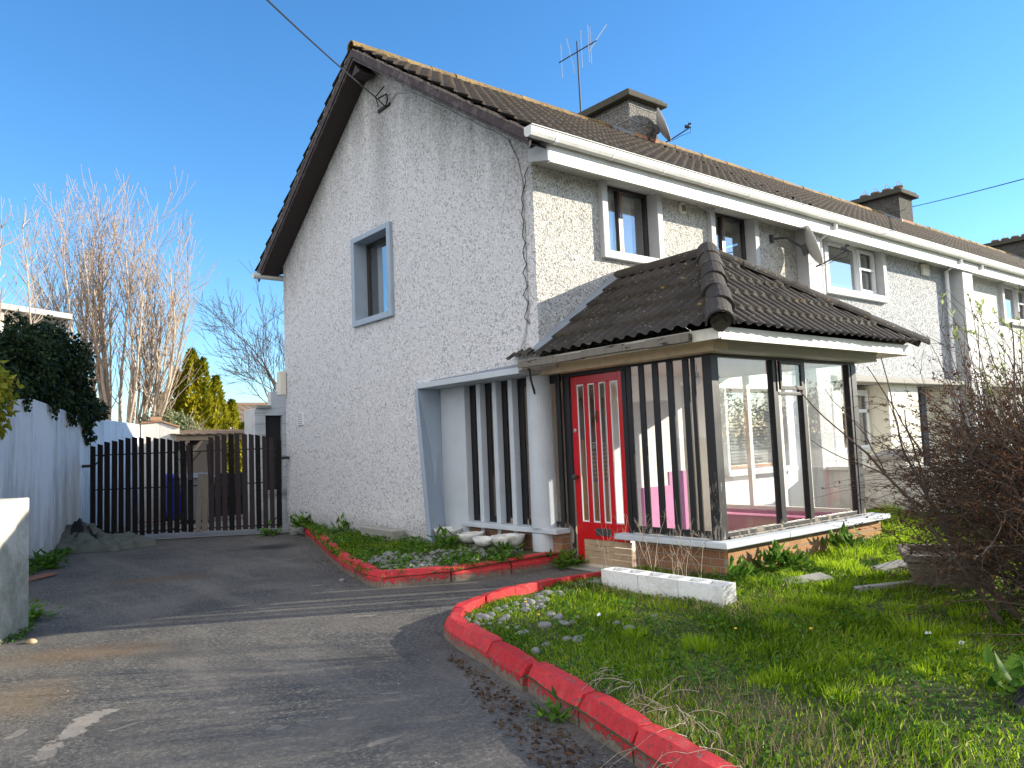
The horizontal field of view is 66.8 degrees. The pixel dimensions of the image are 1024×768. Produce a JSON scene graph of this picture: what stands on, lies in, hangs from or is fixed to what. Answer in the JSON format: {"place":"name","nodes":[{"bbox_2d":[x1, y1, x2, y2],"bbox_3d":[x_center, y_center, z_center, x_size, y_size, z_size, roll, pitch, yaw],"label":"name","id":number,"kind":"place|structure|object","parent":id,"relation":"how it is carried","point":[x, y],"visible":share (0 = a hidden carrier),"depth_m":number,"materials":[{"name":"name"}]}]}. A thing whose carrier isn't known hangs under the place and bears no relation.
{"place":"outdoors","nodes":[
{"label":"outdoors","id":0,"kind":"place"},
{"bbox_2d":[110,519,290,538],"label":"yard","id":1,"kind":"structure","parent":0,"point":[221,532],"depth_m":14.20,"materials":[{"name":"concrete"}]},
{"bbox_2d":[4,166,220,437],"bbox_3d":[-10.874,-1.830,21.040,4.388,8.466,6.126,14,-17,-75],"label":"bare tree","id":2,"kind":"object","parent":1,"relation":"on","point":[103,377],"visible":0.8,"depth_m":21.00,"materials":[{"name":"brown plant"}]},
{"bbox_2d":[111,395,216,445],"bbox_3d":[-9.347,1.118,20.602,3.753,1.814,3.211,1,-6,-39],"label":"dead bramble","id":3,"kind":"object","parent":2,"relation":"attached to","point":[170,417],"visible":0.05,"depth_m":20.58,"materials":[{"name":"brown plant"}]},
{"bbox_2d":[151,347,244,472],"bbox_3d":[-9.079,1.214,22.536,3.526,4.605,2.080,1,-6,-39],"label":"golden conifer","id":4,"kind":"object","parent":1,"relation":"on","point":[198,397],"visible":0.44,"depth_m":22.41,"materials":[{"name":"green plant"}]},
{"bbox_2d":[191,260,284,403],"bbox_3d":[-7.450,-0.387,28.163,8.560,8.327,7.665,1,-6,-39],"label":"bare tree","id":5,"kind":"object","parent":1,"relation":"on","point":[267,371],"visible":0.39,"depth_m":26.47,"materials":[{"name":"brown plant"}]},
{"bbox_2d":[244,384,287,522],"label":"outbuilding","id":6,"kind":"structure","parent":1,"relation":"on","point":[268,420],"depth_m":16.24,"materials":[{"name":"paint"}]},
{"bbox_2d":[0,532,637,767],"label":"driveway","id":7,"kind":"structure","parent":0,"point":[153,657],"depth_m":5.00,"materials":[{"name":"grey asphalt"}]},
{"bbox_2d":[0,498,28,644],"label":"wall","id":8,"kind":"structure","parent":7,"relation":"on","point":[14,558],"depth_m":6.36,"materials":[{"name":"white paint"}]},
{"bbox_2d":[0,610,39,643],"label":"wall foot moss","id":9,"kind":"object","parent":7,"relation":"on","point":[24,632],"depth_m":6.33,"materials":[{"name":"green plant"}]},
{"bbox_2d":[26,638,36,643],"bbox_3d":[-3.760,2.017,6.082,0.078,0.049,0.078,1,-6,-39],"label":"stone","id":10,"kind":"object","parent":7,"relation":"on","point":[31,641],"visible":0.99,"depth_m":6.06,"materials":[{"name":"beige stone"}]},
{"bbox_2d":[29,573,57,581],"bbox_3d":[-5.791,2.354,9.466,0.200,0.030,0.461,-3,-5,10],"label":"broken board","id":11,"kind":"object","parent":7,"relation":"on","point":[37,577],"visible":0.57,"depth_m":9.48,"materials":[{"name":"brown wood"}]},
{"bbox_2d":[28,598,62,620],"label":"weed","id":12,"kind":"object","parent":7,"relation":"on","point":[38,613],"visible":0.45,"depth_m":6.94,"materials":[{"name":"green plant"}]},
{"bbox_2d":[29,548,70,569],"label":"weed","id":13,"kind":"object","parent":7,"relation":"on","point":[50,560],"visible":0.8,"depth_m":10.28,"materials":[{"name":"green plant"}]},
{"bbox_2d":[29,547,75,574],"bbox_3d":[-6.693,2.488,11.362,0.462,0.127,4.293,-1,-5,-17],"label":"wall moss","id":14,"kind":"object","parent":7,"relation":"on","point":[65,552],"depth_m":10.99,"materials":[{"name":"green plant"}]},
{"bbox_2d":[0,399,138,558],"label":"boundary wall","id":15,"kind":"structure","parent":7,"relation":"on","point":[44,457],"depth_m":11.77,"materials":[{"name":"white paint"}]},
{"bbox_2d":[0,360,23,439],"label":"ivy","id":16,"kind":"object","parent":15,"relation":"attached to","point":[7,397],"visible":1,"depth_m":9.34,"materials":[{"name":"green plant"}]},
{"bbox_2d":[0,308,109,446],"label":"ivy","id":17,"kind":"object","parent":15,"relation":"attached to","point":[49,365],"visible":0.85,"depth_m":11.81,"materials":[{"name":"green plant"}]},
{"bbox_2d":[82,436,186,534],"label":"picket gate","id":18,"kind":"structure","parent":15,"relation":"attached to","point":[117,454],"depth_m":13.55,"materials":[{"name":"black wood"}]},
{"bbox_2d":[70,517,100,538],"bbox_3d":[-6.707,2.370,12.327,0.954,0.515,0.252,-2,-4,-6],"label":"plastic sheet","id":19,"kind":"object","parent":7,"relation":"on","point":[79,526],"visible":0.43,"depth_m":12.32,"materials":[{"name":"grey plastic"}]},
{"bbox_2d":[55,522,156,554],"bbox_3d":[-6.635,2.418,12.426,2.002,0.430,1.189,-2,-4,-7],"label":"tarpaulin","id":20,"kind":"object","parent":7,"relation":"on","point":[82,542],"visible":0.81,"depth_m":12.22,"materials":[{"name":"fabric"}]},
{"bbox_2d":[254,519,281,536],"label":"weed","id":21,"kind":"object","parent":7,"relation":"on","point":[267,531],"visible":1,"depth_m":13.38,"materials":[{"name":"green plant"}]},
{"bbox_2d":[289,531,299,534],"bbox_3d":[-3.742,2.572,13.355,0.163,0.097,0.168,0,-5,-23],"label":"stone","id":22,"kind":"object","parent":7,"relation":"on","point":[294,533],"visible":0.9,"depth_m":13.30,"materials":[{"name":"grey stone"}]},
{"bbox_2d":[297,533,357,586],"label":"kerb litter","id":23,"kind":"object","parent":7,"relation":"on","point":[322,560],"visible":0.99,"depth_m":9.97,"materials":[{"name":"brown plant"}]},
{"bbox_2d":[304,527,559,587],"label":"painted kerb","id":24,"kind":"structure","parent":7,"relation":"on","point":[414,577],"depth_m":8.23,"materials":[{"name":"red paint"}]},
{"bbox_2d":[448,654,616,767],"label":"leaf litter","id":25,"kind":"object","parent":7,"relation":"on","point":[536,742],"visible":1,"depth_m":3.79,"materials":[{"name":"brown plant"}]},
{"bbox_2d":[527,686,577,722],"bbox_3d":[0.235,1.629,3.910,0.271,0.129,0.287,1,-6,-39],"label":"weed","id":26,"kind":"object","parent":7,"relation":"on","point":[554,711],"visible":0.96,"depth_m":3.90,"materials":[{"name":"green plant"}]},
{"bbox_2d":[539,545,589,568],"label":"weed","id":27,"kind":"object","parent":7,"relation":"on","point":[566,558],"visible":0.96,"depth_m":8.58,"materials":[{"name":"green plant"}]},
{"bbox_2d":[252,40,929,575],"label":"end terrace house","id":28,"kind":"structure","parent":7,"relation":"on","point":[498,304],"depth_m":9.88,"materials":[{"name":"white paint"}]},
{"bbox_2d":[186,433,288,532],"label":"picket gate","id":29,"kind":"structure","parent":28,"relation":"attached to","point":[205,481],"depth_m":13.70,"materials":[{"name":"black wood"}]},
{"bbox_2d":[266,0,375,96],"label":"overhead cable","id":30,"kind":"object","parent":28,"relation":"attached to","point":[292,23],"visible":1,"depth_m":8.12,"materials":[{"name":"black rubber"}]},
{"bbox_2d":[350,221,394,327],"bbox_3d":[-1.976,-1.605,11.694,0.367,1.380,1.200,1,-6,-39],"label":"window","id":31,"kind":"structure","parent":28,"relation":"in","point":[361,246],"depth_m":12.00,"materials":[{"name":"white glass"}]},
{"bbox_2d":[469,374,567,527],"bbox_3d":[-0.140,0.856,9.808,0.037,1.768,2.320,1,-6,-39],"label":"recess window frame","id":32,"kind":"structure","parent":28,"relation":"in","point":[554,379],"depth_m":9.67,"materials":[{"name":"black paint"}]},
{"bbox_2d":[559,24,606,111],"bbox_3d":[1.491,-5.963,15.831,1.022,2.797,0.070,-3,-4,7],"label":"tv aerial","id":33,"kind":"object","parent":28,"relation":"attached to","point":[581,49],"visible":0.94,"depth_m":15.88,"materials":[{"name":"metal"}]},
{"bbox_2d":[578,398,607,481],"bbox_3d":[1.215,1.203,11.862,0.630,1.970,0.050,1,-6,-39],"label":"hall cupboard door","id":34,"kind":"structure","parent":28,"relation":"in","point":[591,400],"depth_m":11.91,"materials":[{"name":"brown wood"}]},
{"bbox_2d":[570,371,630,562],"bbox_3d":[0.935,0.932,8.484,0.089,2.090,0.785,1,-6,-39],"label":"front door","id":35,"kind":"structure","parent":28,"relation":"in","point":[587,529],"depth_m":8.51,"materials":[{"name":"red wood"}]},
{"bbox_2d":[597,179,664,263],"bbox_3d":[1.435,-1.991,9.823,1.110,0.980,0.304,1,-6,-39],"label":"window","id":36,"kind":"structure","parent":28,"relation":"in","point":[651,205],"depth_m":9.92,"materials":[{"name":"white glass"}]},
{"bbox_2d":[647,108,690,141],"bbox_3d":[2.980,-4.910,14.752,0.626,0.672,0.593,0,-5,-28],"label":"satellite dish","id":37,"kind":"object","parent":28,"relation":"attached to","point":[660,126],"visible":1,"depth_m":14.64,"materials":[{"name":"grey paint"}]},
{"bbox_2d":[695,364,700,385],"bbox_3d":[2.004,-0.094,8.419,0.068,0.237,0.066,1,-6,-39],"label":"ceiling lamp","id":38,"kind":"object","parent":28,"relation":"hanging from","point":[698,382],"visible":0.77,"depth_m":8.39,"materials":[{"name":"white"}]},
{"bbox_2d":[706,207,760,265],"bbox_3d":[3.105,-1.956,11.167,1.140,0.980,0.304,1,-6,-39],"label":"window","id":39,"kind":"structure","parent":28,"relation":"in","point":[749,230],"depth_m":11.37,"materials":[{"name":"white glass"}]},
{"bbox_2d":[720,388,798,476],"bbox_3d":[3.462,0.672,11.133,1.700,1.210,0.315,1,-6,-39],"label":"window","id":40,"kind":"structure","parent":28,"relation":"in","point":[725,394],"depth_m":11.21,"materials":[{"name":"white wood"}]},
{"bbox_2d":[769,225,849,266],"bbox_3d":[4.450,-2.079,11.682,1.070,0.658,0.535,-1,-5,-15],"label":"satellite dish","id":41,"kind":"object","parent":28,"relation":"attached to","point":[810,246],"visible":1,"depth_m":11.60,"materials":[{"name":"grey paint"}]},
{"bbox_2d":[308,529,557,577],"bbox_3d":[-2.282,2.201,10.741,2.150,0.067,6.640,1,-6,-39],"label":"flower bed","id":42,"kind":"object","parent":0,"point":[527,551],"visible":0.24,"depth_m":9.03,"materials":[{"name":"green plant"}]},
{"bbox_2d":[288,511,313,527],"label":"weed","id":43,"kind":"object","parent":42,"relation":"on","point":[302,521],"visible":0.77,"depth_m":13.11,"materials":[{"name":"green plant"}]},
{"bbox_2d":[330,513,352,531],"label":"weed","id":44,"kind":"object","parent":42,"relation":"on","point":[344,523],"visible":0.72,"depth_m":12.10,"materials":[{"name":"green plant"}]},
{"bbox_2d":[360,526,404,540],"bbox_3d":[-1.846,2.117,11.003,0.208,0.168,0.958,1,-6,-39],"label":"stone trough","id":45,"kind":"object","parent":42,"relation":"on","point":[393,533],"visible":0.74,"depth_m":10.81,"materials":[{"name":"stone"}]},
{"bbox_2d":[306,523,523,572],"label":"bed weeds","id":46,"kind":"object","parent":42,"relation":"on","point":[409,551],"visible":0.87,"depth_m":9.29,"materials":[{"name":"green plant"}]},
{"bbox_2d":[311,526,523,569],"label":"bed pebbles","id":47,"kind":"object","parent":42,"relation":"on","point":[419,563],"visible":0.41,"depth_m":8.92,"materials":[{"name":"grey stone"}]},
{"bbox_2d":[457,531,484,542],"bbox_3d":[-0.516,1.916,9.708,0.349,0.124,0.343,1,-6,-39],"label":"stone bowl","id":48,"kind":"object","parent":47,"relation":"on","point":[467,537],"visible":0.77,"depth_m":9.59,"materials":[{"name":"white stone"}]},
{"bbox_2d":[473,536,492,546],"bbox_3d":[-0.342,1.891,9.334,0.263,0.112,0.265,1,-6,-39],"label":"stone bowl","id":49,"kind":"object","parent":47,"relation":"on","point":[482,541],"visible":0.84,"depth_m":9.25,"materials":[{"name":"white stone"}]},
{"bbox_2d":[491,533,524,547],"bbox_3d":[-0.043,1.843,9.126,0.408,0.150,0.408,1,-6,-39],"label":"stone bowl","id":50,"kind":"object","parent":47,"relation":"on","point":[516,539],"visible":0.92,"depth_m":8.99,"materials":[{"name":"white stone"}]},
{"bbox_2d":[306,523,533,577],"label":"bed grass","id":51,"kind":"structure","parent":42,"relation":"on","point":[346,544],"depth_m":10.06,"materials":[{"name":"green plant"}]},
{"bbox_2d":[425,525,462,545],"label":"dandelion plant","id":52,"kind":"object","parent":42,"relation":"on","point":[441,541],"visible":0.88,"depth_m":9.74,"materials":[{"name":"green plant"}]},
{"bbox_2d":[433,526,461,538],"bbox_3d":[-0.840,1.965,10.257,0.386,0.138,0.386,1,-6,-39],"label":"stone bowl","id":53,"kind":"object","parent":42,"relation":"on","point":[454,532],"visible":0.57,"depth_m":10.12,"materials":[{"name":"white stone"}]},
{"bbox_2d":[490,541,522,554],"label":"weed","id":54,"kind":"object","parent":42,"relation":"on","point":[508,546],"visible":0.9,"depth_m":8.88,"materials":[{"name":"green plant"}]},
{"bbox_2d":[0,0,1023,423],"label":"sky","id":55,"kind":"structure","parent":0,"point":[843,99],"materials":[{"name":"blue"}]},
{"bbox_2d":[443,502,1023,767],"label":"lawn","id":56,"kind":"structure","parent":0,"point":[970,707],"depth_m":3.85,"materials":[{"name":"plant"}]},
{"bbox_2d":[463,578,656,654],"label":"lawn pebbles","id":57,"kind":"object","parent":56,"relation":"on","point":[540,625],"visible":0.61,"depth_m":5.83,"materials":[{"name":"grey stone"}]},
{"bbox_2d":[601,567,650,592],"bbox_3d":[1.008,1.754,6.862,0.184,0.218,0.433,1,-6,-39],"label":"concrete block","id":58,"kind":"object","parent":56,"relation":"on","point":[620,576],"depth_m":6.82,"materials":[{"name":"white concrete"}]},
{"bbox_2d":[597,502,714,575],"bbox_3d":[1.368,1.435,7.220,0.856,0.739,1.334,1,-6,-39],"label":"dead weed","id":59,"kind":"object","parent":56,"relation":"on","point":[656,547],"visible":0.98,"depth_m":7.24,"materials":[{"name":"beige plant"}]},
{"bbox_2d":[638,571,687,598],"bbox_3d":[1.281,1.718,6.527,0.182,0.218,0.433,1,-6,-39],"label":"concrete block","id":60,"kind":"object","parent":56,"relation":"on","point":[651,582],"depth_m":6.49,"materials":[{"name":"white concrete"}]},
{"bbox_2d":[678,577,736,607],"bbox_3d":[1.553,1.681,6.190,0.183,0.219,0.433,1,-6,-39],"label":"concrete block","id":61,"kind":"object","parent":56,"relation":"on","point":[721,592],"depth_m":6.10,"materials":[{"name":"white concrete"}]},
{"bbox_2d":[713,555,764,580],"bbox_3d":[2.037,1.654,6.973,0.328,0.251,0.471,1,-6,-39],"label":"weed","id":62,"kind":"object","parent":56,"relation":"on","point":[741,571],"visible":0.92,"depth_m":6.96,"materials":[{"name":"green plant"}]},
{"bbox_2d":[748,539,813,569],"bbox_3d":[2.546,1.604,7.283,0.602,0.290,0.548,-1,-5,-12],"label":"weed","id":63,"kind":"object","parent":56,"relation":"on","point":[775,555],"visible":0.99,"depth_m":7.26,"materials":[{"name":"green plant"}]},
{"bbox_2d":[565,564,999,767],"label":"dry stalks","id":64,"kind":"object","parent":56,"relation":"on","point":[777,731],"visible":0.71,"depth_m":3.43,"materials":[{"name":"beige plant"}]},
{"bbox_2d":[776,572,833,584],"bbox_3d":[2.516,1.678,6.675,0.422,0.064,0.220,-2,-5,-10],"label":"broken slab","id":65,"kind":"object","parent":56,"relation":"on","point":[816,576],"depth_m":6.65,"materials":[{"name":"concrete"}]},
{"bbox_2d":[822,521,874,551],"bbox_3d":[3.520,1.583,8.146,0.520,0.319,0.540,-4,-5,22],"label":"weed","id":66,"kind":"object","parent":56,"relation":"on","point":[841,540],"visible":0.81,"depth_m":8.12,"materials":[{"name":"green plant"}]},
{"bbox_2d":[853,580,915,591],"bbox_3d":[3.066,1.649,6.335,0.586,0.070,0.067,-2,-4,-9],"label":"broken slab","id":67,"kind":"object","parent":56,"relation":"on","point":[883,585],"depth_m":6.30,"materials":[{"name":"concrete"}]},
{"bbox_2d":[871,559,907,572],"bbox_3d":[3.393,1.625,6.931,0.295,0.074,0.224,-2,-4,-7],"label":"broken slab","id":68,"kind":"object","parent":56,"relation":"on","point":[893,566],"depth_m":6.89,"materials":[{"name":"concrete"}]},
{"bbox_2d":[795,298,1023,660],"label":"shrub","id":69,"kind":"object","parent":56,"relation":"on","point":[1005,469],"visible":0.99,"depth_m":5.17,"materials":[{"name":"brown plant"}]},
{"bbox_2d":[827,449,996,511],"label":"garden wall","id":70,"kind":"structure","parent":56,"relation":"on","point":[841,499],"depth_m":11.25,"materials":[{"name":"concrete"}]},
{"bbox_2d":[897,544,1000,587],"bbox_3d":[3.607,1.512,6.414,0.713,0.288,0.711,-4,-5,23],"label":"planter","id":71,"kind":"object","parent":56,"relation":"on","point":[909,562],"visible":0.27,"depth_m":6.21,"materials":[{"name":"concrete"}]},
{"bbox_2d":[912,283,1023,532],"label":"tall shrub","id":72,"kind":"object","parent":56,"relation":"on","point":[979,311],"visible":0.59,"depth_m":6.09,"materials":[{"name":"brown plant"}]},
{"bbox_2d":[982,640,1023,704],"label":"weed","id":73,"kind":"object","parent":56,"relation":"on","point":[1014,667],"visible":0.99,"depth_m":3.75,"materials":[{"name":"green plant"}]},
{"bbox_2d":[1007,683,1023,708],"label":"black sheet","id":74,"kind":"object","parent":56,"relation":"on","point":[1019,700],"visible":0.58,"depth_m":3.60,"materials":[{"name":"plastic"}]},
{"bbox_2d":[794,181,1023,455],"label":"terraced house","id":75,"kind":"structure","parent":0,"point":[996,280],"depth_m":17.40,"materials":[{"name":"beige paint"}]},
{"bbox_2d":[912,178,1023,206],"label":"overhead cable","id":76,"kind":"object","parent":75,"relation":"attached to","point":[971,192],"visible":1,"depth_m":17.36,"materials":[{"name":"black rubber"}]},
{"bbox_2d":[998,282,1023,326],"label":"window","id":77,"kind":"structure","parent":75,"relation":"in","point":[1008,296],"depth_m":18.00,"materials":[{"name":"white plastic"}]},
{"bbox_2d":[914,222,1023,265],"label":"terraced house","id":78,"kind":"structure","parent":0,"point":[986,249],"depth_m":23.20,"materials":[{"name":"beige paint"}]},
{"bbox_2d":[982,232,1023,260],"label":"terraced house","id":79,"kind":"structure","parent":0,"point":[1012,246],"depth_m":27.70,"materials":[{"name":"beige paint"}]},
{"label":"ground","id":80,"kind":"structure","parent":0,"visible":0},
{"bbox_2d":[0,196,32,323],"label":"bare sapling","id":81,"kind":"object","parent":80,"relation":"on","point":[1,246],"visible":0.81,"depth_m":16.11,"materials":[{"name":"brown plant"}]},
{"bbox_2d":[1,203,54,331],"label":"bare sapling","id":82,"kind":"object","parent":80,"relation":"on","point":[29,303],"visible":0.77,"depth_m":16.81,"materials":[{"name":"brown plant"}]},
{"bbox_2d":[0,303,71,346],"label":"flat roofed shed","id":83,"kind":"structure","parent":80,"relation":"on","point":[23,311],"depth_m":18.61,"materials":[{"name":"white paint"}]},
{"bbox_2d":[173,402,267,428],"bbox_3d":[-9.492,2.571,33.083,10.500,3.560,7.310,1,-6,-39],"label":"bungalow","id":84,"kind":"object","parent":80,"relation":"on","point":[241,407],"visible":0.04,"depth_m":31.42,"materials":[{"name":"beige paint"}]},
{"bbox_2d":[444,571,736,767],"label":"painted kerb","id":85,"kind":"structure","parent":80,"relation":"on","point":[505,661],"depth_m":3.96,"materials":[{"name":"red paint"}]},
{"bbox_2d":[570,661,741,767],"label":"dry vine","id":86,"kind":"object","parent":85,"relation":"on","point":[609,692],"visible":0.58,"depth_m":3.56,"materials":[{"name":"beige plant"}]},
{"bbox_2d":[652,139,984,507],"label":"terraced house","id":87,"kind":"structure","parent":80,"relation":"on","point":[901,274],"depth_m":14.00,"materials":[{"name":"beige paint"}]},
{"bbox_2d":[819,237,888,303],"bbox_3d":[5.796,-1.917,13.287,2.090,0.950,0.250,1,-6,-39],"label":"window","id":88,"kind":"structure","parent":87,"relation":"in","point":[878,293],"depth_m":13.54,"materials":[{"name":"white plastic"}]},
{"bbox_2d":[840,390,870,451],"bbox_3d":[5.869,0.633,13.463,1.270,1.070,0.090,1,-6,-39],"label":"window","id":89,"kind":"structure","parent":87,"relation":"in","point":[863,393],"depth_m":13.77,"materials":[{"name":"white plastic"}]},
{"bbox_2d":[917,389,930,464],"bbox_3d":[7.794,1.118,14.911,0.900,2.070,0.060,1,-6,-39],"label":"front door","id":90,"kind":"structure","parent":87,"relation":"in","point":[920,393],"depth_m":15.11,"materials":[{"name":"brown wood"}]},
{"label":"yard paving","id":91,"kind":"structure","parent":0,"visible":0},
{"bbox_2d":[141,420,179,521],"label":"yard wall","id":92,"kind":"structure","parent":91,"relation":"on","point":[158,429],"depth_m":17.49,"materials":[{"name":"paint"}]},
{"bbox_2d":[149,417,160,420],"bbox_3d":[-8.064,0.791,17.556,0.240,0.090,0.120,1,-6,-39],"label":"loose brick","id":93,"kind":"object","parent":92,"relation":"on","point":[154,418],"visible":1,"depth_m":17.49,"materials":[{"name":"orange brick"}]},
{"bbox_2d":[138,406,204,435],"bbox_3d":[-9.163,1.946,21.078,1.919,2.723,1.154,-1,-5,-21],"label":"leafy shrub","id":94,"kind":"object","parent":91,"relation":"on","point":[181,423],"visible":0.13,"depth_m":20.99,"materials":[{"name":"green plant"}]},
{"bbox_2d":[166,473,180,520],"bbox_3d":[-7.213,2.461,16.837,0.591,1.047,0.674,1,-6,-39],"label":"wheelie bin","id":95,"kind":"object","parent":91,"relation":"on","point":[173,497],"visible":0.04,"depth_m":16.59,"materials":[{"name":"blue plastic"}]},
{"bbox_2d":[117,515,242,528],"bbox_3d":[-7.013,2.917,16.433,2.900,0.066,0.130,1,-6,-39],"label":"yard step","id":96,"kind":"object","parent":91,"relation":"on","point":[180,521],"visible":0.01,"depth_m":16.29,"materials":[{"name":"concrete"}]},
{"bbox_2d":[139,429,244,473],"bbox_3d":[-7.613,2.137,19.241,2.300,2.132,3.400,1,-6,-39],"label":"lean to shelter","id":97,"kind":"object","parent":91,"relation":"on","point":[200,437],"visible":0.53,"depth_m":20.37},
{"bbox_2d":[179,472,214,522],"bbox_3d":[-6.650,2.404,16.394,0.591,1.047,0.674,1,-6,-39],"label":"wheelie bin","id":98,"kind":"object","parent":91,"relation":"on","point":[195,478],"visible":0.24,"depth_m":16.11,"materials":[{"name":"grey plastic"}]},
{"bbox_2d":[214,472,242,516],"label":"stacked crates","id":99,"kind":"object","parent":91,"relation":"on","point":[241,487],"visible":0.03,"depth_m":17.75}
]}

